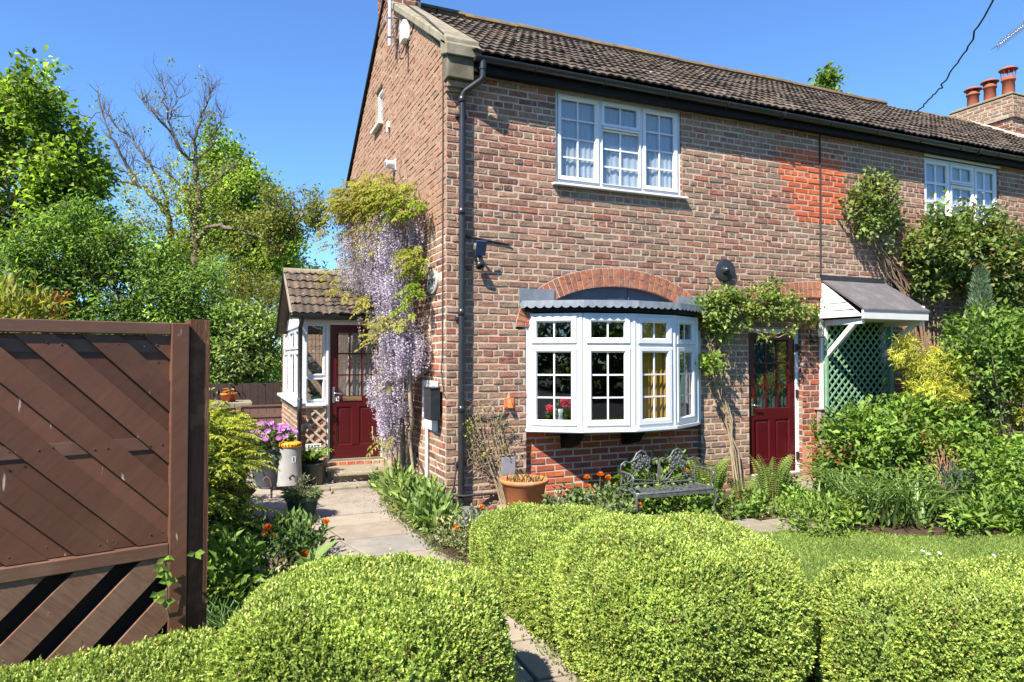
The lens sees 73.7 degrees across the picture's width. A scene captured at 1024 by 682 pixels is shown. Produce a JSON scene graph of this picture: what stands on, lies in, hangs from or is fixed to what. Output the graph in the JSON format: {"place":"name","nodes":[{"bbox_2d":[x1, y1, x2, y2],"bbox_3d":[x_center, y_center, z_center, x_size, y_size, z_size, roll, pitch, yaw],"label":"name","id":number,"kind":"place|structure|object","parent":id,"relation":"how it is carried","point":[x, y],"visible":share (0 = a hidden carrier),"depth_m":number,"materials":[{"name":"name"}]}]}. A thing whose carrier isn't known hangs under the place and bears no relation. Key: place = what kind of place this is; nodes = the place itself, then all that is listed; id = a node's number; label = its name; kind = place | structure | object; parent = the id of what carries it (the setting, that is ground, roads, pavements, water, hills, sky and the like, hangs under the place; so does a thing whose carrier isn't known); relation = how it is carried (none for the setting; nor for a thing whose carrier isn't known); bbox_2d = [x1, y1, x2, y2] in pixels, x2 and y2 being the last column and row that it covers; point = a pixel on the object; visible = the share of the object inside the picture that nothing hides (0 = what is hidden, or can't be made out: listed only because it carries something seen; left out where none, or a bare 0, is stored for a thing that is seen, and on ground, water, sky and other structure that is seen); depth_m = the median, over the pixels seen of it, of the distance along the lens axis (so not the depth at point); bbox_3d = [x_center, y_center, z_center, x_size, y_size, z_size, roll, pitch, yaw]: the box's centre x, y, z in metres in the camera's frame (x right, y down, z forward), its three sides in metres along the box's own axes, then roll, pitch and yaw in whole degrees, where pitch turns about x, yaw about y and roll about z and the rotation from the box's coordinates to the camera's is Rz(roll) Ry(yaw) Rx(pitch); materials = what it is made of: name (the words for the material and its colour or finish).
{"place":"outdoors","nodes":[
{"label":"outdoors","id":0,"kind":"place"},
{"bbox_2d":[252,251,336,304],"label":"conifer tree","id":1,"kind":"object","parent":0,"point":[308,264],"visible":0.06,"depth_m":43.15,"materials":[{"name":"green plant"}]},
{"bbox_2d":[0,0,1023,365],"label":"sky","id":2,"kind":"structure","parent":0,"point":[296,71],"materials":[{"name":"blue"}]},
{"bbox_2d":[242,456,832,681],"bbox_3d":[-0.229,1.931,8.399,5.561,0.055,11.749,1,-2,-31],"label":"flagstone path","id":3,"kind":"structure","parent":0,"point":[375,534],"depth_m":6.69,"materials":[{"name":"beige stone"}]},
{"bbox_2d":[243,420,297,488],"bbox_3d":[-3.194,1.479,8.983,0.754,0.888,0.739,1,-2,-23],"label":"planter","id":4,"kind":"object","parent":3,"relation":"on","point":[285,432],"visible":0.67,"depth_m":8.81,"materials":[{"name":"grey ceramic"}]},
{"bbox_2d":[263,474,297,497],"bbox_3d":[-2.825,1.770,8.333,0.417,0.274,0.027,1,-2,-23],"label":"boot scraper","id":5,"kind":"object","parent":3,"relation":"on","point":[272,488],"visible":0.87,"depth_m":8.31,"materials":[{"name":"metal"}]},
{"bbox_2d":[277,441,301,487],"bbox_3d":[-2.879,1.600,8.858,0.324,0.580,0.324,1,-2,-23],"label":"chimney pot planter","id":6,"kind":"object","parent":3,"relation":"on","point":[289,464],"visible":0.95,"depth_m":8.74,"materials":[{"name":"grey ceramic"}]},
{"bbox_2d":[280,472,324,518],"bbox_3d":[-2.226,1.639,7.264,0.470,0.483,0.470,1,-2,-23],"label":"plant pot","id":7,"kind":"object","parent":3,"relation":"on","point":[309,498],"visible":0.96,"depth_m":7.17,"materials":[{"name":"green ceramic"}]},
{"bbox_2d":[301,445,331,485],"bbox_3d":[-2.707,1.683,9.196,0.518,0.490,0.482,0,-2,19],"label":"fern pot","id":8,"kind":"object","parent":3,"relation":"on","point":[313,465],"visible":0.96,"depth_m":9.07,"materials":[{"name":"green ceramic"}]},
{"bbox_2d":[275,268,383,476],"bbox_3d":[-3.093,0.471,11.220,1.360,3.215,3.400,1,-2,-23],"label":"porch","id":9,"kind":"object","parent":3,"relation":"on","point":[314,327],"visible":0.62,"depth_m":10.02,"materials":[{"name":"brick"}]},
{"bbox_2d":[283,325,307,399],"bbox_3d":[-3.566,0.362,11.162,0.076,1.110,3.139,1,-2,-23],"label":"window","id":10,"kind":"structure","parent":9,"relation":"in","point":[290,373],"depth_m":11.32,"materials":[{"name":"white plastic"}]},
{"bbox_2d":[277,322,326,406],"bbox_3d":[-3.479,0.361,11.144,0.441,1.200,3.240,1,-2,-23],"label":"window","id":11,"kind":"structure","parent":9,"relation":"in","point":[308,402],"depth_m":9.78,"materials":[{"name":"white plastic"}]},
{"bbox_2d":[305,407,325,459],"bbox_3d":[-2.788,1.316,9.695,0.280,0.750,0.020,1,-2,-23],"label":"wall trellis","id":12,"kind":"object","parent":9,"relation":"attached to","point":[318,424],"depth_m":9.70,"materials":[{"name":"beige wood"}]},
{"bbox_2d":[329,325,380,458],"bbox_3d":[-2.296,0.736,10.027,0.735,1.936,0.155,1,-2,-23],"label":"door","id":13,"kind":"structure","parent":9,"relation":"in","point":[351,420],"depth_m":10.00,"materials":[{"name":"red paint"}]},
{"bbox_2d":[306,463,387,491],"bbox_3d":[-2.231,1.865,9.347,1.220,0.175,1.078,1,-2,-23],"label":"door step","id":14,"kind":"object","parent":3,"relation":"on","point":[356,472],"depth_m":9.37,"materials":[{"name":"stone"}]},
{"bbox_2d":[244,492,580,681],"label":"joint weeds","id":15,"kind":"object","parent":3,"relation":"on","point":[526,628],"visible":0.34,"depth_m":5.62,"materials":[{"name":"green plant"}]},
{"bbox_2d":[208,466,1023,681],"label":"soil bed","id":16,"kind":"object","parent":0,"point":[896,530],"depth_m":6.93,"materials":[{"name":"brown soil"}]},
{"bbox_2d":[0,262,86,332],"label":"mahonia","id":17,"kind":"object","parent":16,"relation":"on","point":[27,306],"visible":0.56,"depth_m":6.17,"materials":[{"name":"green plant"}]},
{"bbox_2d":[21,286,78,333],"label":"copper shrub","id":18,"kind":"object","parent":16,"relation":"on","point":[59,297],"visible":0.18,"depth_m":6.64,"materials":[{"name":"orange plant"}]},
{"bbox_2d":[0,318,189,676],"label":"timber fence","id":19,"kind":"object","parent":16,"relation":"on","point":[94,426],"visible":0.94,"depth_m":2.95,"materials":[{"name":"brown wood"}]},
{"bbox_2d":[150,549,204,617],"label":"ivy sprig","id":20,"kind":"object","parent":19,"relation":"attached to","point":[166,576],"visible":0.95,"depth_m":3.07,"materials":[{"name":"green plant"}]},
{"bbox_2d":[0,625,231,681],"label":"box hedge","id":21,"kind":"object","parent":16,"relation":"on","point":[174,656],"visible":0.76,"depth_m":2.76,"materials":[{"name":"green plant"}]},
{"bbox_2d":[186,319,209,632],"bbox_3d":[-1.503,0.890,3.247,0.089,1.982,0.090,1,-2,-38],"label":"fence post","id":22,"kind":"object","parent":16,"relation":"on","point":[198,460],"visible":0.6,"depth_m":3.22,"materials":[{"name":"brown wood"}]},
{"bbox_2d":[208,412,226,520],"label":"dark shrub","id":23,"kind":"object","parent":16,"relation":"on","point":[217,502],"depth_m":4.52,"materials":[{"name":"green plant"}]},
{"bbox_2d":[207,584,248,641],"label":"grass tuft","id":24,"kind":"object","parent":16,"relation":"on","point":[220,620],"visible":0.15,"depth_m":3.94,"materials":[{"name":"green plant"}]},
{"bbox_2d":[207,524,279,627],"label":"leafy perennial","id":25,"kind":"object","parent":16,"relation":"on","point":[219,575],"visible":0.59,"depth_m":4.33,"materials":[{"name":"green plant"}]},
{"bbox_2d":[208,398,279,538],"bbox_3d":[-3.286,1.258,6.639,1.928,1.376,2.689,1,-2,-23],"label":"golden juniper","id":26,"kind":"object","parent":16,"relation":"on","point":[231,464],"visible":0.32,"depth_m":6.42,"materials":[{"name":"yellow plant"}]},
{"bbox_2d":[207,509,309,596],"bbox_3d":[-2.185,1.665,5.462,1.332,0.732,2.296,0,-1,14],"label":"leafy plant","id":27,"kind":"object","parent":16,"relation":"on","point":[275,546],"visible":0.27,"depth_m":5.66,"materials":[{"name":"green plant"}]},
{"bbox_2d":[236,404,281,447],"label":"brick wall","id":28,"kind":"structure","parent":16,"relation":"on","point":[272,412],"depth_m":12.70,"materials":[{"name":"brown brick"}]},
{"bbox_2d":[208,512,323,632],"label":"weeds","id":29,"kind":"object","parent":16,"relation":"on","point":[266,519],"visible":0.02,"depth_m":5.75,"materials":[{"name":"green plant"}]},
{"bbox_2d":[245,549,295,587],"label":"withered plant","id":30,"kind":"object","parent":16,"relation":"on","point":[272,567],"visible":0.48,"depth_m":4.55,"materials":[{"name":"brown plant"}]},
{"bbox_2d":[267,502,338,559],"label":"leafy perennial","id":31,"kind":"object","parent":16,"relation":"on","point":[308,531],"visible":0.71,"depth_m":5.84,"materials":[{"name":"green plant"}]},
{"bbox_2d":[287,539,338,569],"bbox_3d":[-1.452,1.659,4.971,0.372,0.395,0.556,0,-1,11],"label":"foxglove","id":32,"kind":"object","parent":16,"relation":"on","point":[319,552],"visible":0.2,"depth_m":4.99,"materials":[{"name":"green plant"}]},
{"bbox_2d":[203,547,525,681],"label":"box hedge","id":33,"kind":"object","parent":16,"relation":"on","point":[403,617],"visible":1,"depth_m":2.73,"materials":[{"name":"green plant"}]},
{"bbox_2d":[369,458,469,534],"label":"border plant","id":34,"kind":"object","parent":16,"relation":"on","point":[423,496],"visible":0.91,"depth_m":7.34,"materials":[{"name":"green plant"}]},
{"bbox_2d":[380,489,498,562],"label":"border plant","id":35,"kind":"object","parent":16,"relation":"on","point":[452,532],"visible":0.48,"depth_m":6.34,"materials":[{"name":"green plant"}]},
{"bbox_2d":[447,394,517,504],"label":"shrub","id":36,"kind":"object","parent":16,"relation":"on","point":[502,498],"visible":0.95,"depth_m":7.51,"materials":[{"name":"brown plant"}]},
{"bbox_2d":[468,499,615,648],"bbox_3d":[0.396,1.538,4.811,1.230,0.718,1.851,1,-2,-23],"label":"box hedge","id":37,"kind":"object","parent":16,"relation":"on","point":[514,545],"visible":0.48,"depth_m":4.53,"materials":[{"name":"green plant"}]},
{"bbox_2d":[540,477,645,514],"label":"geranium","id":38,"kind":"object","parent":16,"relation":"on","point":[610,502],"visible":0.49,"depth_m":7.14,"materials":[{"name":"green plant"}]},
{"bbox_2d":[602,440,727,514],"bbox_3d":[1.845,1.651,7.802,1.464,0.956,1.294,1,-2,-23],"label":"leafy plant","id":39,"kind":"object","parent":16,"relation":"on","point":[660,502],"visible":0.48,"depth_m":7.76,"materials":[{"name":"green plant"}]},
{"bbox_2d":[618,448,717,515],"bbox_3d":[1.662,1.539,7.327,1.013,0.730,0.442,1,-2,-20],"label":"garden bench","id":40,"kind":"object","parent":16,"relation":"on","point":[661,491],"visible":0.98,"depth_m":7.37,"materials":[{"name":"metal"}]},
{"bbox_2d":[548,508,820,681],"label":"box hedge","id":41,"kind":"object","parent":16,"relation":"on","point":[686,596],"visible":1,"depth_m":3.36,"materials":[{"name":"green plant"}]},
{"bbox_2d":[686,455,731,503],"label":"fern","id":42,"kind":"object","parent":16,"relation":"on","point":[720,469],"visible":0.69,"depth_m":7.91,"materials":[{"name":"green plant"}]},
{"bbox_2d":[725,472,760,501],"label":"fern","id":43,"kind":"object","parent":16,"relation":"on","point":[753,483],"visible":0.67,"depth_m":8.00,"materials":[{"name":"green plant"}]},
{"bbox_2d":[689,274,825,491],"bbox_3d":[3.242,0.533,8.909,2.256,2.819,0.554,1,-2,-23],"label":"climbing rose","id":44,"kind":"object","parent":16,"relation":"on","point":[720,314],"visible":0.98,"depth_m":8.76,"materials":[{"name":"green plant"}]},
{"bbox_2d":[681,462,842,520],"bbox_3d":[2.816,1.777,7.710,1.997,0.664,1.336,1,-2,-23],"label":"ground cover","id":45,"kind":"object","parent":16,"relation":"on","point":[752,503],"visible":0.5,"depth_m":7.51,"materials":[{"name":"green plant"}]},
{"bbox_2d":[749,454,793,504],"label":"fern","id":46,"kind":"object","parent":16,"relation":"on","point":[781,473],"visible":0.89,"depth_m":7.86,"materials":[{"name":"green plant"}]},
{"bbox_2d":[770,476,884,538],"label":"leafy perennial","id":47,"kind":"object","parent":16,"relation":"on","point":[834,511],"visible":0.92,"depth_m":6.78,"materials":[{"name":"green plant"}]},
{"bbox_2d":[803,443,853,477],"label":"brick plinth","id":48,"kind":"structure","parent":16,"relation":"on","point":[806,451],"depth_m":9.33,"materials":[{"name":"orange brick"}]},
{"bbox_2d":[824,322,893,471],"bbox_3d":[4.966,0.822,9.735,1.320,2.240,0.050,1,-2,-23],"label":"trellis","id":49,"kind":"object","parent":16,"relation":"on","point":[889,378],"visible":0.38,"depth_m":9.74,"materials":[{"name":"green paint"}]},
{"bbox_2d":[792,455,979,529],"bbox_3d":[4.093,1.667,7.688,1.742,0.499,2.575,0,-1,8],"label":"daylily clump","id":50,"kind":"object","parent":16,"relation":"on","point":[905,505],"visible":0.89,"depth_m":7.14,"materials":[{"name":"green plant"}]},
{"bbox_2d":[798,378,1003,495],"bbox_3d":[4.981,1.250,8.532,2.881,1.605,1.477,1,-2,-23],"label":"leafy shrub","id":51,"kind":"object","parent":16,"relation":"on","point":[878,442],"visible":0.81,"depth_m":8.19,"materials":[{"name":"green plant"}]},
{"bbox_2d":[886,326,978,481],"bbox_3d":[5.489,0.879,8.910,1.455,2.158,1.014,1,-2,-46],"label":"golden conifer","id":52,"kind":"object","parent":16,"relation":"on","point":[920,376],"visible":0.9,"depth_m":8.80,"materials":[{"name":"yellow plant"}]},
{"bbox_2d":[920,429,974,499],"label":"twiggy shrub","id":53,"kind":"object","parent":16,"relation":"on","point":[944,457],"visible":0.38,"depth_m":7.90,"materials":[{"name":"green plant"}]},
{"bbox_2d":[913,460,988,507],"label":"grey perennial","id":54,"kind":"object","parent":16,"relation":"on","point":[954,475],"visible":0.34,"depth_m":7.35,"materials":[{"name":"green plant"}]},
{"bbox_2d":[922,469,1023,538],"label":"leafy perennial","id":55,"kind":"object","parent":16,"relation":"on","point":[958,516],"visible":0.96,"depth_m":6.70,"materials":[{"name":"green plant"}]},
{"bbox_2d":[930,297,1023,470],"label":"leafy shrub","id":56,"kind":"object","parent":16,"relation":"on","point":[1000,349],"visible":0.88,"depth_m":8.79,"materials":[{"name":"green plant"}]},
{"bbox_2d":[940,422,1023,522],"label":"leafy shrub","id":57,"kind":"object","parent":16,"relation":"on","point":[1008,476],"visible":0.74,"depth_m":7.37,"materials":[{"name":"green plant"}]},
{"bbox_2d":[961,265,1007,436],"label":"juniper spire","id":58,"kind":"structure","parent":16,"relation":"on","point":[980,279],"depth_m":9.42,"materials":[{"name":"green plant"}]},
{"bbox_2d":[210,368,1021,465],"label":"ground","id":59,"kind":"structure","parent":0,"point":[348,389],"depth_m":53.26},
{"bbox_2d":[0,45,145,292],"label":"sycamore tree","id":60,"kind":"object","parent":59,"relation":"on","point":[38,116],"visible":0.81,"depth_m":15.50,"materials":[{"name":"green plant"}]},
{"bbox_2d":[0,179,196,334],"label":"elder tree","id":61,"kind":"object","parent":59,"relation":"on","point":[106,252],"visible":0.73,"depth_m":13.44,"materials":[{"name":"green plant"}]},
{"bbox_2d":[80,239,272,361],"bbox_3d":[-7.013,0.035,14.041,3.884,4.261,2.608,1,-2,-23],"label":"hawthorn tree","id":62,"kind":"object","parent":59,"relation":"on","point":[179,304],"visible":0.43,"depth_m":13.72,"materials":[{"name":"green plant"}]},
{"bbox_2d":[70,52,343,316],"bbox_3d":[-8.937,-3.294,19.828,9.420,9.901,2.941,0,-1,11],"label":"bare tree","id":63,"kind":"object","parent":59,"relation":"on","point":[268,223],"visible":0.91,"depth_m":19.71,"materials":[{"name":"brown plant"}]},
{"bbox_2d":[70,288,348,403],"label":"undergrowth","id":64,"kind":"object","parent":59,"relation":"on","point":[275,372],"visible":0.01,"depth_m":42.85,"materials":[{"name":"green plant"}]},
{"bbox_2d":[210,400,251,442],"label":"garden wall","id":65,"kind":"structure","parent":59,"relation":"on","point":[240,403],"depth_m":12.72,"materials":[{"name":"stone"}]},
{"bbox_2d":[159,108,312,383],"bbox_3d":[-9.881,-2.737,23.870,5.989,10.298,3.822,1,-2,-23],"label":"lime tree","id":66,"kind":"object","parent":59,"relation":"on","point":[247,170],"visible":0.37,"depth_m":23.51,"materials":[{"name":"green plant"}]},
{"bbox_2d":[188,249,289,351],"bbox_3d":[-7.237,-0.113,19.143,3.436,4.800,3.280,0,-1,8],"label":"olive willow","id":67,"kind":"object","parent":59,"relation":"on","point":[273,293],"visible":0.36,"depth_m":18.76,"materials":[{"name":"green plant"}]},
{"bbox_2d":[204,293,282,392],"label":"laurel bush","id":68,"kind":"object","parent":59,"relation":"on","point":[262,350],"visible":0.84,"depth_m":13.96,"materials":[{"name":"green plant"}]},
{"bbox_2d":[209,382,280,440],"bbox_3d":[-6.362,1.481,13.321,3.500,1.300,0.120,1,-2,-23],"label":"back fence","id":69,"kind":"object","parent":59,"relation":"on","point":[260,393],"visible":0.12,"depth_m":13.76,"materials":[{"name":"brown wood"}]},
{"bbox_2d":[345,0,1023,512],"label":"brick house","id":70,"kind":"structure","parent":59,"relation":"on","point":[621,200],"depth_m":8.57,"materials":[{"name":"brick"}]},
{"bbox_2d":[311,152,431,474],"bbox_3d":[-1.887,-0.146,8.861,1.070,4.206,3.184,1,-2,-23],"label":"wisteria","id":71,"kind":"object","parent":70,"relation":"attached to","point":[401,350],"visible":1,"depth_m":8.25,"materials":[{"name":"purple plant"}]},
{"bbox_2d":[370,88,382,134],"bbox_3d":[-2.063,-3.636,10.685,0.185,0.660,0.600,1,-2,-23],"label":"window","id":72,"kind":"structure","parent":70,"relation":"in","point":[380,102],"depth_m":10.85,"materials":[{"name":"white plastic"}]},
{"bbox_2d":[386,0,398,47],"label":"aerial mast","id":73,"kind":"object","parent":70,"relation":"attached to","point":[390,20],"visible":0.96,"depth_m":9.46,"materials":[{"name":"white metal"}]},
{"bbox_2d":[400,19,409,44],"bbox_3d":[-1.413,-4.068,8.999,0.097,0.260,0.190,1,-2,-23],"label":"junction box","id":74,"kind":"object","parent":70,"relation":"attached to","point":[404,30],"visible":1,"depth_m":8.92,"materials":[{"name":"white plastic"}]},
{"bbox_2d":[392,0,444,394],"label":"wiring","id":75,"kind":"object","parent":70,"relation":"attached to","point":[434,25],"visible":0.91,"depth_m":7.53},
{"bbox_2d":[425,427,428,476],"bbox_3d":[-0.990,1.422,7.929,0.042,0.850,0.044,1,-2,-23],"label":"waste pipe","id":76,"kind":"object","parent":70,"relation":"attached to","point":[426,452],"visible":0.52,"depth_m":7.92,"materials":[{"name":"white plastic"}]},
{"bbox_2d":[422,380,439,431],"bbox_3d":[-0.966,0.732,7.755,0.138,0.560,0.730,1,-2,-23],"label":"letter box","id":77,"kind":"object","parent":70,"relation":"attached to","point":[430,404],"visible":1,"depth_m":7.52,"materials":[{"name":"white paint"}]},
{"bbox_2d":[427,270,438,293],"bbox_3d":[-0.912,-0.676,7.830,0.028,0.280,0.400,1,-2,-23],"label":"house sign","id":78,"kind":"object","parent":70,"relation":"attached to","point":[432,281],"visible":1,"depth_m":7.78,"materials":[{"name":"white ceramic"}]},
{"bbox_2d":[412,448,502,496],"bbox_3d":[-0.811,1.491,7.886,1.762,0.454,0.768,-1,-2,35],"label":"cable","id":79,"kind":"object","parent":70,"relation":"attached to","point":[415,455],"visible":0.46,"depth_m":7.45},
{"bbox_2d":[474,240,486,269],"bbox_3d":[-0.355,-0.937,7.495,0.120,0.313,0.163,1,-2,-23],"label":"security light","id":80,"kind":"object","parent":70,"relation":"attached to","point":[480,249],"visible":1,"depth_m":7.46,"materials":[{"name":"black plastic"}]},
{"bbox_2d":[544,396,570,419],"bbox_3d":[0.540,0.811,7.819,0.377,0.367,0.275,1,-2,-23],"label":"flower vase","id":81,"kind":"object","parent":70,"relation":"on","point":[564,404],"visible":0.9,"depth_m":7.78,"materials":[{"name":"white ceramic"}]},
{"bbox_2d":[519,287,709,447],"bbox_3d":[1.386,0.294,8.060,2.670,1.928,0.758,1,-2,-23],"label":"bay window","id":82,"kind":"structure","parent":70,"relation":"in","point":[651,345],"depth_m":7.78,"materials":[{"name":"white plastic"}]},
{"bbox_2d":[552,90,688,199],"bbox_3d":[1.330,-2.396,8.352,1.895,1.185,0.170,1,-2,-23],"label":"window","id":83,"kind":"structure","parent":70,"relation":"in","point":[602,144],"depth_m":8.39,"materials":[{"name":"white plastic"}]},
{"bbox_2d":[715,259,734,281],"bbox_3d":[2.780,-0.921,8.867,0.300,0.300,0.096,0,-1,-13],"label":"wall ornament","id":84,"kind":"object","parent":70,"relation":"attached to","point":[725,270],"depth_m":8.88,"materials":[{"name":"grey metal"}]},
{"bbox_2d":[748,332,798,474],"bbox_3d":[3.551,0.843,9.300,0.859,1.906,0.155,1,-2,-23],"label":"door","id":85,"kind":"structure","parent":70,"relation":"in","point":[771,365],"depth_m":9.32,"materials":[{"name":"red paint"}]},
{"bbox_2d":[809,318,824,343],"bbox_3d":[4.184,-0.142,9.400,0.150,0.350,0.195,1,-2,-23],"label":"wall lantern","id":86,"kind":"object","parent":70,"relation":"attached to","point":[811,339],"depth_m":9.38,"materials":[{"name":"black metal"}]},
{"bbox_2d":[819,135,820,274],"bbox_3d":[4.330,-1.913,9.592,0.034,1.980,0.024,1,-2,-23],"label":"cable","id":87,"kind":"object","parent":70,"relation":"attached to","point":[820,193],"visible":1,"depth_m":9.60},
{"bbox_2d":[814,408,826,444],"bbox_3d":[4.270,1.309,9.442,0.120,0.750,0.120,1,-2,-23],"label":"wooden post","id":88,"kind":"object","parent":70,"relation":"attached to","point":[820,411],"visible":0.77,"depth_m":9.42,"materials":[{"name":"beige wood"}]},
{"bbox_2d":[818,275,929,407],"bbox_3d":[5.004,0.052,9.466,1.356,1.965,0.710,1,-2,-23],"label":"door canopy","id":89,"kind":"object","parent":70,"relation":"attached to","point":[877,300],"visible":0.95,"depth_m":9.43,"materials":[{"name":"white wood"}]},
{"bbox_2d":[836,165,929,363],"bbox_3d":[5.501,-1.093,9.919,1.893,2.880,0.568,1,-2,-23],"label":"climbing rose","id":90,"kind":"object","parent":70,"relation":"attached to","point":[870,196],"visible":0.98,"depth_m":9.82,"materials":[{"name":"green plant"}]},
{"bbox_2d":[871,189,1023,438],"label":"climbing shrub","id":91,"kind":"object","parent":70,"relation":"attached to","point":[942,253],"visible":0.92,"depth_m":10.20,"materials":[{"name":"green plant"}]},
{"bbox_2d":[917,0,993,112],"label":"overhead wire","id":92,"kind":"object","parent":70,"relation":"attached to","point":[976,28],"visible":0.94,"depth_m":11.13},
{"bbox_2d":[924,153,999,231],"bbox_3d":[7.148,-2.305,10.839,1.900,1.125,0.170,1,-2,-23],"label":"window","id":93,"kind":"structure","parent":70,"relation":"in","point":[969,180],"depth_m":10.87,"materials":[{"name":"white plastic"}]},
{"bbox_2d":[991,14,1023,50],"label":"tv aerial","id":94,"kind":"object","parent":70,"relation":"attached to","point":[1010,35],"visible":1,"depth_m":15.52,"materials":[{"name":"silver metal"}]},
{"bbox_2d":[807,61,851,93],"bbox_3d":[10.331,-3.354,22.219,1.683,11.414,1.833,1,-2,-23],"label":"poplar tree","id":95,"kind":"object","parent":59,"relation":"on","point":[825,78],"visible":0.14,"depth_m":21.98,"materials":[{"name":"green plant"}]},
{"bbox_2d":[747,524,1023,585],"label":"lawn","id":96,"kind":"structure","parent":0,"point":[807,569],"depth_m":6.17,"materials":[{"name":"green plant"}]},
{"bbox_2d":[809,550,1023,681],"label":"box hedge","id":97,"kind":"object","parent":96,"relation":"on","point":[936,619],"visible":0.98,"depth_m":3.24,"materials":[{"name":"green plant"}]},
{"bbox_2d":[928,346,1023,470],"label":"leafy shrub","id":98,"kind":"object","parent":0,"point":[984,400],"visible":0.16,"depth_m":8.95,"materials":[{"name":"green plant"}]},
{"bbox_2d":[1002,362,1023,433],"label":"leafy shrub","id":99,"kind":"object","parent":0,"point":[1020,411],"visible":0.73,"depth_m":8.97,"materials":[{"name":"green plant"}]},
{"bbox_3d":[0.139,1.857,7.313,0.480,0.150,0.480,1,-2,-23],"label":"stone block","id":100,"kind":"object","parent":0,"visible":0},
{"bbox_2d":[499,469,548,505],"bbox_3d":[0.130,1.578,7.315,0.528,0.407,0.540,1,-2,-23],"label":"terracotta pot","id":101,"kind":"object","parent":100,"relation":"on","point":[526,488],"visible":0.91,"depth_m":7.15,"materials":[{"name":"orange ceramic"}]},
{"bbox_2d":[502,457,514,475],"bbox_3d":[-0.040,1.388,7.564,0.160,0.200,0.020,1,-2,-23],"label":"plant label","id":102,"kind":"object","parent":101,"relation":"in","point":[508,465],"visible":0.8,"depth_m":7.55,"materials":[{"name":"white plastic"}]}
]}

